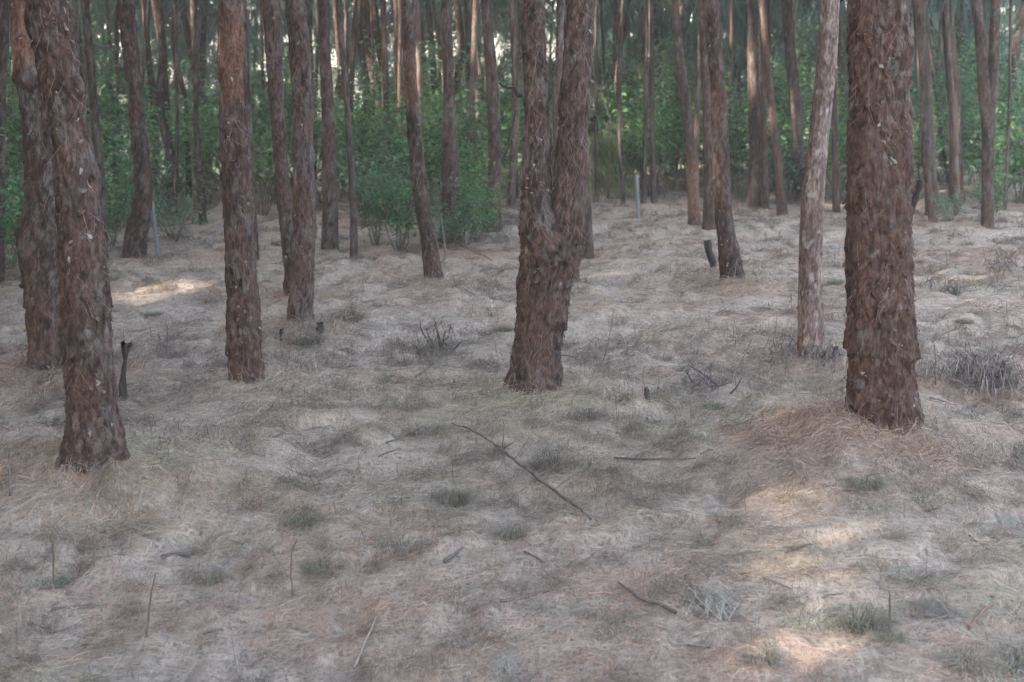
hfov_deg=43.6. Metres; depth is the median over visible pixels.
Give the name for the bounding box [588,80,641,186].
feathery bush
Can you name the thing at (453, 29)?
pine tree
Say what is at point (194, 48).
pine tree
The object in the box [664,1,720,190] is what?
pine tree
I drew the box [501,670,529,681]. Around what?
grass tuft
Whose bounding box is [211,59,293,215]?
broadleaf shrub
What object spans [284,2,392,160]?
pine tree
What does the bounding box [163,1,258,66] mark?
pine tree
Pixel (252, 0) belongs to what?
pine tree
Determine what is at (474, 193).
broadleaf shrub
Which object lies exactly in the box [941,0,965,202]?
pine tree
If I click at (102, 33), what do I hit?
young tree
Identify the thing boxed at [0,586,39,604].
grass tuft
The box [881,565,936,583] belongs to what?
grass tuft
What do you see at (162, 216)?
broadleaf shrub
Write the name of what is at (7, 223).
broadleaf shrub
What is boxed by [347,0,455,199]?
pine tree
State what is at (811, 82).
broadleaf shrub
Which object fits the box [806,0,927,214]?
pine tree
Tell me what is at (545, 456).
grass tuft
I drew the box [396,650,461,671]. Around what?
grass tuft
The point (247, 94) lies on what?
pine tree
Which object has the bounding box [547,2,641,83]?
young tree
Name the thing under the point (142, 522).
grass tuft
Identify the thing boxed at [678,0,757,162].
pine tree
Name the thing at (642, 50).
pine tree
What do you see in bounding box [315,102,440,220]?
broadleaf shrub
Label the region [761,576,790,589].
fallen twig
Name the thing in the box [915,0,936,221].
pine tree
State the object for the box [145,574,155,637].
fallen twig
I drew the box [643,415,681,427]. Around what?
grass tuft
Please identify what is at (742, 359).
fallen twig
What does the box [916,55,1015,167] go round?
broadleaf shrub
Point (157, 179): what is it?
broadleaf shrub
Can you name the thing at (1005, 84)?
broadleaf shrub
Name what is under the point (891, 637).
grass tuft
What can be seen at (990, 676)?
grass tuft
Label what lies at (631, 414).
grass tuft
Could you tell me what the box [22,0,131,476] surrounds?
pine tree
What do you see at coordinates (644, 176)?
pine tree
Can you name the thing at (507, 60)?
young tree
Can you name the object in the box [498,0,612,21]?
pine tree
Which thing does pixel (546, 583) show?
grass tuft
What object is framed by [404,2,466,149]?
young tree
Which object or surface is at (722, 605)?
grass tuft
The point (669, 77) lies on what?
broadleaf shrub
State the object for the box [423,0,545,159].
pine tree
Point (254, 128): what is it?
pine tree
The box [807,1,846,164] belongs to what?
pine tree
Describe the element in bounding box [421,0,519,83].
pine tree
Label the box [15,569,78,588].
grass tuft
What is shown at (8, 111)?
broadleaf shrub
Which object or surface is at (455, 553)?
fallen twig
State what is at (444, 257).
dead sapling
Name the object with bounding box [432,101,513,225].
broadleaf shrub
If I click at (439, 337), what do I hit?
dead sprig
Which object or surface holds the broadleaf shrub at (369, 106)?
on the ground
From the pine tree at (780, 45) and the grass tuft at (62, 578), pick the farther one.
the pine tree at (780, 45)
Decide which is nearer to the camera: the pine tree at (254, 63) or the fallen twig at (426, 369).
the fallen twig at (426, 369)
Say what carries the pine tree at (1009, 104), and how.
on the ground
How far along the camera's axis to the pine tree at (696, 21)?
21.40 m
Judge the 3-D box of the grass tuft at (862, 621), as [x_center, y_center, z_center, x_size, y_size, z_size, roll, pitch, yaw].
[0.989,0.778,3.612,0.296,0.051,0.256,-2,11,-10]
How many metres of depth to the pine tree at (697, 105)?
13.26 m
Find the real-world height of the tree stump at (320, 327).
0.120 m
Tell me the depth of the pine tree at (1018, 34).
17.59 m
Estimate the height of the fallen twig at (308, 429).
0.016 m
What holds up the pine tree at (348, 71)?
on the ground
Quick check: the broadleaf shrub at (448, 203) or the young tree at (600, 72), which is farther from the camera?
the young tree at (600, 72)
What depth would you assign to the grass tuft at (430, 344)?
6.82 m
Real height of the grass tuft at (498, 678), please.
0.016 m
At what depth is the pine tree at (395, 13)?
14.65 m
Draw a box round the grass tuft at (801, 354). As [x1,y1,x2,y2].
[747,337,846,374]
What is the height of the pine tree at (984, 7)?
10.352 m
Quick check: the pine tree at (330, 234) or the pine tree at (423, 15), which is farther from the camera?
the pine tree at (423, 15)
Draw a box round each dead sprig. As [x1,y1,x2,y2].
[405,319,472,352]
[642,357,751,393]
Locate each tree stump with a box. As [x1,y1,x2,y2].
[279,328,283,340]
[316,322,323,334]
[644,386,650,400]
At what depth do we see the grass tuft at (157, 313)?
7.72 m
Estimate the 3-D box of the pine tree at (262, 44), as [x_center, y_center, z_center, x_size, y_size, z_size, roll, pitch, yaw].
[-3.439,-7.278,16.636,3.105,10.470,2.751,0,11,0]
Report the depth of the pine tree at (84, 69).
13.03 m
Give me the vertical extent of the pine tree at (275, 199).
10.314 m
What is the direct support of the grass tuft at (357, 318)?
on the ground
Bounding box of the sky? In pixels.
[11,0,1014,133]
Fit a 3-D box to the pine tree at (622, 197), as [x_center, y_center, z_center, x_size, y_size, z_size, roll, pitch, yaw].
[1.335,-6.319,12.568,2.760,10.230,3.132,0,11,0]
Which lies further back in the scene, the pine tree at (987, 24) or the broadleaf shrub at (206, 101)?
the pine tree at (987, 24)
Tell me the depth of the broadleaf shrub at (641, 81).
15.75 m
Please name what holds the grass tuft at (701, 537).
on the ground
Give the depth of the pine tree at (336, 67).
27.05 m
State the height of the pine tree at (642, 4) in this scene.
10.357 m
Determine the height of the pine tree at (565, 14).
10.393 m
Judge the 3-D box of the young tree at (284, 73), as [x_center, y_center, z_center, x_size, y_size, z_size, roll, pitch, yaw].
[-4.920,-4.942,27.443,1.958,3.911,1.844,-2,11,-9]
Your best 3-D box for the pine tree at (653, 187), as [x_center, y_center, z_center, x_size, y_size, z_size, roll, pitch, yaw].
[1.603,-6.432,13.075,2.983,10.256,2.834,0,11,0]
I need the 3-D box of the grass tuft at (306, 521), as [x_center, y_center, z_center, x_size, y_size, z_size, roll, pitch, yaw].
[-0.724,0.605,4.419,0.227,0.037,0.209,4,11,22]
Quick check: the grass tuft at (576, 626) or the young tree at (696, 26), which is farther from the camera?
the young tree at (696, 26)
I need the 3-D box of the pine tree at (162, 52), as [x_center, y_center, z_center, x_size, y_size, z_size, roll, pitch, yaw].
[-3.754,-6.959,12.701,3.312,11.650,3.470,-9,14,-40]
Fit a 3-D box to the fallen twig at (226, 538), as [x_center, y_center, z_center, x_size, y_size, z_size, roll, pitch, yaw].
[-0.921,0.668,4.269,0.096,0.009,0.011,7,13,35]
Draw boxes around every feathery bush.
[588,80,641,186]
[589,121,646,200]
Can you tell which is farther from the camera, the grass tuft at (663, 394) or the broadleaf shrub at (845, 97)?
the broadleaf shrub at (845, 97)
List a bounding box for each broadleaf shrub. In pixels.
[0,103,18,239]
[0,171,23,265]
[4,164,23,269]
[5,33,83,224]
[5,96,23,238]
[6,8,80,190]
[6,63,22,191]
[7,47,124,155]
[80,15,164,188]
[82,35,130,194]
[87,90,171,228]
[99,94,201,213]
[102,129,128,237]
[104,151,133,245]
[106,44,221,196]
[147,24,218,183]
[148,81,264,204]
[150,159,213,241]
[178,35,264,190]
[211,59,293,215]
[249,41,338,185]
[249,46,313,199]
[256,77,367,202]
[310,38,372,197]
[314,92,406,216]
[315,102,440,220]
[335,37,406,189]
[339,47,440,201]
[339,153,403,245]
[347,29,441,169]
[354,64,461,208]
[363,128,438,250]
[367,63,469,210]
[393,38,484,200]
[420,73,507,217]
[429,163,505,245]
[429,170,492,232]
[431,199,464,247]
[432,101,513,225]
[434,156,511,221]
[447,137,505,242]
[454,42,524,184]
[465,45,551,198]
[476,61,554,187]
[549,84,649,188]
[588,63,673,193]
[592,32,672,171]
[614,54,683,196]
[617,43,700,183]
[622,35,701,176]
[627,52,699,190]
[628,67,736,192]
[635,26,747,177]
[680,64,778,179]
[680,91,748,178]
[691,75,788,198]
[725,68,804,156]
[733,66,811,194]
[736,15,819,166]
[766,97,846,202]
[770,62,849,175]
[800,61,846,172]
[804,81,847,200]
[837,50,848,155]
[910,63,996,185]
[912,45,975,191]
[914,23,978,171]
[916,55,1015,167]
[931,43,1022,189]
[932,37,1023,168]
[933,174,973,220]
[934,77,1023,196]
[966,133,1023,219]
[967,40,1023,184]
[975,26,1023,179]
[975,75,1023,203]
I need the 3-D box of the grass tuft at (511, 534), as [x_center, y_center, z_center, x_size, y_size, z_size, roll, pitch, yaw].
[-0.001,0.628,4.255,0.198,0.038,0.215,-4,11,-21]
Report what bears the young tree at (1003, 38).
on the ground
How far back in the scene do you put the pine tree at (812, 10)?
13.68 m
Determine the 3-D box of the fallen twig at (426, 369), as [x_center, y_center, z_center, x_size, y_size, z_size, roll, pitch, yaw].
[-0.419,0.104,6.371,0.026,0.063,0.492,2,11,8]
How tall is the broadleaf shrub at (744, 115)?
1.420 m
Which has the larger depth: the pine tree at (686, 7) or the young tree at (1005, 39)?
the young tree at (1005, 39)
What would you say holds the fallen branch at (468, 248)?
on the ground
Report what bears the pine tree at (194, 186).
on the ground
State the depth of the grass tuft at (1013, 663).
3.41 m
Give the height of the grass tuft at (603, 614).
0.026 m
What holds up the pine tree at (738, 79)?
on the ground
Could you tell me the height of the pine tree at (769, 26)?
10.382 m
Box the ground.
[0,146,1023,681]
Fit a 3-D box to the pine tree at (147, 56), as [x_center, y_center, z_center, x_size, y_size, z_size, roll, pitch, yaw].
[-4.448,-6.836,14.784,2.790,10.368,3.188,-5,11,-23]
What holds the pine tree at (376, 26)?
on the ground
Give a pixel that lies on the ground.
(596, 332)
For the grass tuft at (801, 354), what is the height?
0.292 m
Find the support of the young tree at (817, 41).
on the ground
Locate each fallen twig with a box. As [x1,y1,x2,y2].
[8,448,10,495]
[51,604,121,610]
[52,533,54,584]
[73,656,101,658]
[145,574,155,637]
[161,543,230,558]
[202,628,221,634]
[225,537,245,543]
[231,637,240,676]
[287,625,307,630]
[290,539,296,594]
[302,425,329,431]
[353,615,376,667]
[386,426,422,442]
[415,347,436,376]
[443,546,463,561]
[460,528,483,529]
[499,552,594,602]
[524,550,543,562]
[600,309,613,365]
[614,447,695,459]
[617,581,677,614]
[649,533,670,540]
[684,644,710,648]
[732,340,751,377]
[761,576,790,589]
[784,543,813,553]
[821,592,843,597]
[888,591,890,630]
[967,603,990,628]
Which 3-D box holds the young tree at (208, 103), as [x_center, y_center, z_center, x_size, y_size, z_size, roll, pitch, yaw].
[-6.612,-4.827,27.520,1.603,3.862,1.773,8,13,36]
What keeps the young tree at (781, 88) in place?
on the ground
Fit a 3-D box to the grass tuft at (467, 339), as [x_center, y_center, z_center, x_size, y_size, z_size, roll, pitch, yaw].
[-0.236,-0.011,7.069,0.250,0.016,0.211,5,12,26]
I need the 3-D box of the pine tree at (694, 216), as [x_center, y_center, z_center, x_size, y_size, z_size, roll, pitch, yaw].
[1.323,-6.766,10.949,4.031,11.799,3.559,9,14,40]
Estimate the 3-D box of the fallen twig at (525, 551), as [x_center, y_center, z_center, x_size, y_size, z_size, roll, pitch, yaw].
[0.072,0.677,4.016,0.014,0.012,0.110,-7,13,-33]
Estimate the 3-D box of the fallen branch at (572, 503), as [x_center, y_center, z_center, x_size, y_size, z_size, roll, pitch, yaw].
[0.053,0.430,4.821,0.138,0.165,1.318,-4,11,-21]
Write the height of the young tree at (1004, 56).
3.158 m
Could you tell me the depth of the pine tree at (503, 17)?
20.42 m
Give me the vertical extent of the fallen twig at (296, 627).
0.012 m
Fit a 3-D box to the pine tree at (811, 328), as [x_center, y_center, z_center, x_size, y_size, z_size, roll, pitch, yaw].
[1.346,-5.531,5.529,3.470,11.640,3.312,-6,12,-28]
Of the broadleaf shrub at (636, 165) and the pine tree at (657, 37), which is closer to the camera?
the broadleaf shrub at (636, 165)
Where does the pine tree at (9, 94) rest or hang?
on the ground
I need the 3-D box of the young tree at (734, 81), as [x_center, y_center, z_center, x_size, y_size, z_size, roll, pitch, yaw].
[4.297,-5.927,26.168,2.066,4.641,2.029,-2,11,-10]
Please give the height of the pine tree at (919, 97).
10.358 m
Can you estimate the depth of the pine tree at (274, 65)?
8.04 m
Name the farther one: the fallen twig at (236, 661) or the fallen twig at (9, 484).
the fallen twig at (9, 484)
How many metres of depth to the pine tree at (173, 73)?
28.05 m
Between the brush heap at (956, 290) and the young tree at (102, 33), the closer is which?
the brush heap at (956, 290)
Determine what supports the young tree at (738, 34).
on the ground
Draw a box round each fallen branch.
[208,218,223,246]
[452,419,591,519]
[456,241,492,260]
[933,387,998,420]
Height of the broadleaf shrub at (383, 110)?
1.512 m
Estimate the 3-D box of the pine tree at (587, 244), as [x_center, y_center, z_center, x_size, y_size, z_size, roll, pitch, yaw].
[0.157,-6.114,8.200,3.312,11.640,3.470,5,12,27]
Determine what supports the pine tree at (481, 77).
on the ground
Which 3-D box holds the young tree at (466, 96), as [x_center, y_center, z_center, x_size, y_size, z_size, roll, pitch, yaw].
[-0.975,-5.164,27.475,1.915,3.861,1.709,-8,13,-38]
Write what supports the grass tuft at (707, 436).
on the ground
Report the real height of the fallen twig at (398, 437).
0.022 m
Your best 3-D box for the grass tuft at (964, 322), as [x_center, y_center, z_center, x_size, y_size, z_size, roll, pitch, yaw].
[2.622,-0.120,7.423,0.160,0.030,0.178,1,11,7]
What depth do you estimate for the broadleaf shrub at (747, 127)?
15.00 m
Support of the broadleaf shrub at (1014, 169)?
on the ground
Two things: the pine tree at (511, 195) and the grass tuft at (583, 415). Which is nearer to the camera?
the grass tuft at (583, 415)
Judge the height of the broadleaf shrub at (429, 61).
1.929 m
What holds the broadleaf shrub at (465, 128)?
on the ground
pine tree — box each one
[0,0,9,283]
[7,0,63,373]
[7,18,21,218]
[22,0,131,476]
[73,0,87,117]
[73,0,141,176]
[74,0,147,92]
[78,0,109,19]
[79,0,248,173]
[80,0,108,258]
[80,0,149,187]
[90,5,172,81]
[91,3,178,79]
[91,6,216,175]
[93,0,218,173]
[95,0,145,32]
[98,0,259,109]
[106,0,200,169]
[109,0,287,170]
[112,0,335,28]
[113,0,256,78]
[117,0,152,258]
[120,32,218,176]
[139,21,281,174]
[141,0,168,186]
[142,0,284,61]
[142,0,315,108]
[150,0,260,170]
[151,0,179,187]
[155,0,174,214]
[162,0,213,180]
[163,0,255,211]
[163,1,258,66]
[171,3,192,196]
[173,0,284,215]
[185,1,263,153]
[189,0,330,174]
[190,0,206,224]
[205,0,343,171]
[214,0,264,383]
[243,0,259,260]
[249,0,382,160]
[250,5,349,89]
[251,0,388,180]
[259,0,293,297]
[260,0,397,204]
[282,0,320,323]
[282,0,437,65]
[283,0,393,173]
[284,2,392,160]
[304,0,349,207]
[312,0,405,174]
[312,0,464,172]
[312,1,453,162]
[313,1,393,138]
[318,0,338,250]
[332,0,347,184]
[336,0,348,185]
[336,0,358,257]
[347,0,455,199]
[348,1,480,147]
[359,2,440,164]
[367,0,406,203]
[368,0,379,157]
[379,0,451,165]
[380,0,439,205]
[386,0,508,148]
[390,0,462,172]
[392,0,517,137]
[394,0,443,279]
[415,0,479,142]
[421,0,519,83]
[423,0,524,122]
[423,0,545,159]
[423,3,510,55]
[425,0,499,169]
[425,0,509,142]
[436,0,478,186]
[438,0,461,243]
[438,0,566,96]
[452,0,501,201]
[452,0,566,176]
[454,0,473,182]
[478,0,555,75]
[481,0,515,232]
[494,3,635,51]
[495,0,694,189]
[495,8,554,164]
[498,0,604,394]
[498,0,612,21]
[506,0,518,206]
[506,0,673,55]
[510,0,519,195]
[517,0,724,200]
[517,0,724,204]
[545,0,603,31]
[551,0,564,184]
[574,268,580,281]
[581,122,594,258]
[597,0,841,189]
[598,0,728,174]
[603,0,733,202]
[606,0,667,160]
[608,0,666,124]
[612,0,779,28]
[613,0,633,161]
[624,0,698,162]
[628,1,697,69]
[629,0,841,186]
[636,0,695,103]
[637,0,665,203]
[662,0,742,160]
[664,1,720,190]
[669,0,701,225]
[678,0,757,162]
[679,0,845,186]
[690,0,745,79]
[690,0,910,211]
[692,2,813,151]
[698,0,715,230]
[700,0,745,279]
[723,0,969,26]
[724,0,842,194]
[726,0,841,196]
[728,0,739,156]
[745,0,760,208]
[758,0,769,209]
[759,0,787,215]
[781,0,804,203]
[796,0,843,360]
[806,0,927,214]
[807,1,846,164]
[818,0,1006,28]
[836,0,924,435]
[839,0,1005,183]
[843,0,1002,213]
[843,0,1019,215]
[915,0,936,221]
[918,2,1021,165]
[924,0,1011,208]
[928,0,956,166]
[928,7,1016,50]
[938,0,970,161]
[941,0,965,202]
[946,0,996,209]
[955,0,1023,167]
[971,0,1000,228]
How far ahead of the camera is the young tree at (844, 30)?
18.32 m
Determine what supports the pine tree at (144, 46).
on the ground
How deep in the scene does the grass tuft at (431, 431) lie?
5.35 m
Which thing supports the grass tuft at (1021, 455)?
on the ground
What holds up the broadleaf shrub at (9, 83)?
on the ground
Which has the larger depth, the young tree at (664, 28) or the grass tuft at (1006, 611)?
the young tree at (664, 28)
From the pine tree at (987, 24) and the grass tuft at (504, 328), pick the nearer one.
the grass tuft at (504, 328)
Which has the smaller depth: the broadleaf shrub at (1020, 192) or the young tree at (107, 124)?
the broadleaf shrub at (1020, 192)
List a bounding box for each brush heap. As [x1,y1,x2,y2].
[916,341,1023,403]
[918,270,1010,294]
[977,238,1023,277]
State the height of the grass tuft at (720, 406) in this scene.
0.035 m
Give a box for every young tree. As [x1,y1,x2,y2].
[6,26,18,121]
[70,0,125,121]
[79,0,160,151]
[86,28,130,165]
[97,0,184,156]
[120,17,173,173]
[135,0,219,174]
[168,1,260,165]
[179,38,220,174]
[208,0,291,164]
[251,0,320,152]
[258,34,320,165]
[312,0,393,114]
[312,1,356,160]
[331,27,380,141]
[335,0,458,133]
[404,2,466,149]
[425,4,522,125]
[431,19,485,153]
[454,0,554,123]
[463,3,521,138]
[496,0,566,132]
[545,0,639,134]
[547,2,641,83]
[548,8,593,140]
[593,0,697,112]
[593,0,701,157]
[637,1,735,97]
[656,0,767,149]
[689,29,747,124]
[690,0,837,103]
[693,0,816,143]
[733,17,783,124]
[745,9,812,128]
[757,0,846,131]
[771,0,846,75]
[775,0,946,115]
[782,1,846,115]
[836,14,918,115]
[910,0,1015,106]
[910,1,1016,144]
[911,5,940,143]
[944,0,1023,125]
[964,0,1023,118]
[971,1,1023,97]
[1001,1,1022,126]
[1004,29,1023,99]
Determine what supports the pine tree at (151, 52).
on the ground
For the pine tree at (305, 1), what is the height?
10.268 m
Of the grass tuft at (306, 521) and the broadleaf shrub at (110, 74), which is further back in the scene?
the broadleaf shrub at (110, 74)
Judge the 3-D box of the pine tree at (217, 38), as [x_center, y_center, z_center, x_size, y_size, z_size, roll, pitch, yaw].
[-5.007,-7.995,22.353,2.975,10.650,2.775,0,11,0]
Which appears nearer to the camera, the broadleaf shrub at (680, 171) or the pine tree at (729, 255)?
the pine tree at (729, 255)
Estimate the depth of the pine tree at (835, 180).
13.54 m
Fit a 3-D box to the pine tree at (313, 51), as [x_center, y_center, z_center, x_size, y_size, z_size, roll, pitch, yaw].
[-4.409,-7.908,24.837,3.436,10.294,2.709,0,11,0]
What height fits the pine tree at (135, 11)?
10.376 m
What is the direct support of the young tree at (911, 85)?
on the ground
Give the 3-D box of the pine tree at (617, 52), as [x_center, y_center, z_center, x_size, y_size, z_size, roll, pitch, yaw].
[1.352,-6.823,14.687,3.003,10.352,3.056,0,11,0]
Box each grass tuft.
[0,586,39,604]
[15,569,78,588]
[38,573,81,589]
[119,516,170,528]
[122,412,166,425]
[136,311,167,316]
[177,589,208,603]
[187,567,232,585]
[201,433,249,448]
[212,645,298,681]
[271,509,329,527]
[279,331,334,345]
[293,440,324,452]
[293,553,356,575]
[304,628,346,643]
[320,307,377,322]
[342,400,373,407]
[365,621,411,638]
[372,528,429,551]
[381,398,437,412]
[392,420,449,435]
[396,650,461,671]
[397,340,464,356]
[414,399,447,406]
[416,356,451,364]
[420,486,484,508]
[449,667,505,681]
[452,336,487,342]
[464,641,545,681]
[483,520,535,539]
[492,325,513,331]
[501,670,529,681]
[509,591,582,617]
[515,454,595,473]
[516,443,580,460]
[525,573,567,591]
[540,611,612,635]
[555,406,614,421]
[556,462,586,472]
[563,593,639,622]
[583,341,629,351]
[591,610,671,643]
[617,410,647,418]
[626,496,679,511]
[626,566,781,621]
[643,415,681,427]
[647,383,693,395]
[650,436,677,446]
[666,588,711,604]
[680,526,720,544]
[685,430,729,445]
[695,401,730,409]
[697,373,735,381]
[708,507,741,520]
[730,645,791,669]
[744,635,779,649]
[747,337,846,374]
[759,603,838,630]
[784,490,818,503]
[785,610,856,633]
[815,599,911,635]
[824,278,845,284]
[828,667,876,681]
[832,474,895,492]
[843,497,897,510]
[869,627,918,646]
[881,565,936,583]
[886,590,994,622]
[888,604,942,619]
[902,487,971,504]
[933,646,1007,674]
[942,652,1023,681]
[953,318,974,323]
[955,270,985,275]
[959,595,1023,625]
[960,505,1023,543]
[979,634,1023,679]
[1001,442,1023,461]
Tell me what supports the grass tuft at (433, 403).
on the ground
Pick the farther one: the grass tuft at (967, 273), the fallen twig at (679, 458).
the grass tuft at (967, 273)
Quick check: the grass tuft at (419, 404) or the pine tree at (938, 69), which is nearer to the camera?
the grass tuft at (419, 404)
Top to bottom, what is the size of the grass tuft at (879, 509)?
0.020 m
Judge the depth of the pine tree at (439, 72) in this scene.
22.06 m
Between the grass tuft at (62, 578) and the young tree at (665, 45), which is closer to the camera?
the grass tuft at (62, 578)
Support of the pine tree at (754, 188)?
on the ground
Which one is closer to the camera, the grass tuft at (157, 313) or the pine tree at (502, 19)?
the grass tuft at (157, 313)
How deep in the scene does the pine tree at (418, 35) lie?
13.26 m
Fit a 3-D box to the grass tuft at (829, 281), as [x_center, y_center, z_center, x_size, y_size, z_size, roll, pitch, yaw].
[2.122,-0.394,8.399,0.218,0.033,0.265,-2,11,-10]
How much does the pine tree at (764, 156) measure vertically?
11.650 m
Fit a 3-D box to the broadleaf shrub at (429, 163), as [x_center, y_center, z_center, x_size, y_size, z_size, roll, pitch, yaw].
[-0.906,-1.937,12.413,0.975,1.490,1.045,0,11,1]
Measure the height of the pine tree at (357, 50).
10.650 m
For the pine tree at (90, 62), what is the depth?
9.94 m
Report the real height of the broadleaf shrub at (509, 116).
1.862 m
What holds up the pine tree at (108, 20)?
on the ground
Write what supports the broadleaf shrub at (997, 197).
on the ground
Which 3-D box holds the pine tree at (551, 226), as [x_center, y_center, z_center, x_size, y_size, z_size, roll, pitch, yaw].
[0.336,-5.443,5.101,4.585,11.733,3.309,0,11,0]
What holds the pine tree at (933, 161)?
on the ground
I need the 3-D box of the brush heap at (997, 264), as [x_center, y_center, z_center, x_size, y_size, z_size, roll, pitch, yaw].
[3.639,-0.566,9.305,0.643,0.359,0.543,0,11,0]
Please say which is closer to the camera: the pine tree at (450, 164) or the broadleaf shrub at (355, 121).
the pine tree at (450, 164)
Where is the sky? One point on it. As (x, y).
(109, 0)
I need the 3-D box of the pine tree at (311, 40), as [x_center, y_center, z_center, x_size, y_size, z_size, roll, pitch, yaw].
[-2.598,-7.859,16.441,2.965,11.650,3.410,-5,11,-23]
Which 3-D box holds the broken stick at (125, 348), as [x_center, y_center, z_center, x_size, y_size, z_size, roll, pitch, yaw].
[-1.722,0.154,5.696,0.092,0.321,0.041,0,11,0]
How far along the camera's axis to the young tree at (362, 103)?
27.36 m
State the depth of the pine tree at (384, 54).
13.17 m
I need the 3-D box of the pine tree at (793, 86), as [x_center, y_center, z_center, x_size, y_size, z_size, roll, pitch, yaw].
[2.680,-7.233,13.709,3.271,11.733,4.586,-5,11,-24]
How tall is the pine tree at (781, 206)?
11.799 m
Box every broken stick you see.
[118,340,132,401]
[704,240,716,268]
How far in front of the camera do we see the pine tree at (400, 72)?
13.10 m
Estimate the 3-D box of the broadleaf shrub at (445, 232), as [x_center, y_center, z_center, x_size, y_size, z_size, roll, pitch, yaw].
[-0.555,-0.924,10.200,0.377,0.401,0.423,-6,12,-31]
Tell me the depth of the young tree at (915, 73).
19.24 m
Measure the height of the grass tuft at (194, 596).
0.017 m
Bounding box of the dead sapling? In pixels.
[440,213,445,263]
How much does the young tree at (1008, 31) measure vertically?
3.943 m
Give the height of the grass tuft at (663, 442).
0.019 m
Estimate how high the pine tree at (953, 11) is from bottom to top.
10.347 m
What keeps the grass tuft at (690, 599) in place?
on the ground
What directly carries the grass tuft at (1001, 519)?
on the ground
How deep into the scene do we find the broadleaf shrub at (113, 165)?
12.05 m
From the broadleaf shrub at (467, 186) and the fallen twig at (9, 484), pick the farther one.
the broadleaf shrub at (467, 186)
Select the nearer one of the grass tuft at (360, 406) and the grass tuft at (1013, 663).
the grass tuft at (1013, 663)
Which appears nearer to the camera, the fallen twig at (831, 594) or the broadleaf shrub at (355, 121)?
the fallen twig at (831, 594)
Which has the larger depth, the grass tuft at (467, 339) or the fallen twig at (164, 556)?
the grass tuft at (467, 339)
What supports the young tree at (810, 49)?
on the ground
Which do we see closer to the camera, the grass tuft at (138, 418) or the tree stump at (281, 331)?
the grass tuft at (138, 418)
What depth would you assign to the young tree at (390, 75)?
23.47 m
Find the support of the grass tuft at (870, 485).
on the ground
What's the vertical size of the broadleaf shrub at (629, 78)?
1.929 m
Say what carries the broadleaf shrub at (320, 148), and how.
on the ground
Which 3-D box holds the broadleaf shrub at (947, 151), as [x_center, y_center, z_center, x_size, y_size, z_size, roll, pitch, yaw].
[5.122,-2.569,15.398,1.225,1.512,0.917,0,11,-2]
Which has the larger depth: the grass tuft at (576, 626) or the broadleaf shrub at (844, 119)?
the broadleaf shrub at (844, 119)
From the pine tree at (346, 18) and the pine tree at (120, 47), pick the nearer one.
the pine tree at (346, 18)
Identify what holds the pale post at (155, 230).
on the ground
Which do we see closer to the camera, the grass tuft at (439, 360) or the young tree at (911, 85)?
the grass tuft at (439, 360)
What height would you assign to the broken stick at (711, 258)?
0.257 m
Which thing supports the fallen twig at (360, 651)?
on the ground
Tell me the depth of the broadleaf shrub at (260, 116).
14.30 m
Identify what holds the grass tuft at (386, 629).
on the ground
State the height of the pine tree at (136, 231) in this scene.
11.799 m
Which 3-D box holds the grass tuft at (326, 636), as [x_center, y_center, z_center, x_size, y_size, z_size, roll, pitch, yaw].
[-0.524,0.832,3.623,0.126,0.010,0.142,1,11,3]
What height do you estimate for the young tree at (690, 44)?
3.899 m
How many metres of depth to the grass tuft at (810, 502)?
4.37 m
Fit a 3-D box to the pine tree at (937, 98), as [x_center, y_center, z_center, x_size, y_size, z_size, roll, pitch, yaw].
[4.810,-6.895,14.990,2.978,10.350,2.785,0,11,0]
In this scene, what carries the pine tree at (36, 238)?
on the ground
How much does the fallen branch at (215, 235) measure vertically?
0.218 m
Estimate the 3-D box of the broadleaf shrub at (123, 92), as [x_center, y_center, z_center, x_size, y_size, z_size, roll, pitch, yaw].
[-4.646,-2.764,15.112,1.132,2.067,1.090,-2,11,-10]
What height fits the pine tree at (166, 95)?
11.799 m
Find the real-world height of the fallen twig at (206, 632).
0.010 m
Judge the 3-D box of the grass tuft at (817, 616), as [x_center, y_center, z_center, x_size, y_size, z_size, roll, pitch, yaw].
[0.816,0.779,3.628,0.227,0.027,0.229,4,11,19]
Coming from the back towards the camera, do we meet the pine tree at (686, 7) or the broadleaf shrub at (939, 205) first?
the pine tree at (686, 7)
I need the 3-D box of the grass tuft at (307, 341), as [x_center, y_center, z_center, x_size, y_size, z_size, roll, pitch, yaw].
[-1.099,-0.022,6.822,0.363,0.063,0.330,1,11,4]
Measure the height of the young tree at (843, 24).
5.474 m
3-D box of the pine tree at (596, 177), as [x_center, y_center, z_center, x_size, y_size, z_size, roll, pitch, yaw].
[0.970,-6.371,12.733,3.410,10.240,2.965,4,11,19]
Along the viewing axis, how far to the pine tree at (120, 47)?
23.52 m
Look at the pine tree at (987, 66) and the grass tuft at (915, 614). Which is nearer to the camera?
the grass tuft at (915, 614)
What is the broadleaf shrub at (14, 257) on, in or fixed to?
on the ground
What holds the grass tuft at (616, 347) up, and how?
on the ground
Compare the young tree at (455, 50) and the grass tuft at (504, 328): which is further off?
the young tree at (455, 50)
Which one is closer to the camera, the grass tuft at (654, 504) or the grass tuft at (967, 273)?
the grass tuft at (654, 504)
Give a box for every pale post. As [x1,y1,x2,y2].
[151,203,159,254]
[635,175,639,218]
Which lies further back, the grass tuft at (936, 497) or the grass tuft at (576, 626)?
the grass tuft at (936, 497)
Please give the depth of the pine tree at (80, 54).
13.12 m
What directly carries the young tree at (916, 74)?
on the ground
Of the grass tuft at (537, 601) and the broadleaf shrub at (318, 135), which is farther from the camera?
the broadleaf shrub at (318, 135)
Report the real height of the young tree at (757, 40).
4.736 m
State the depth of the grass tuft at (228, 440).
5.16 m
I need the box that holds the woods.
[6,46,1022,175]

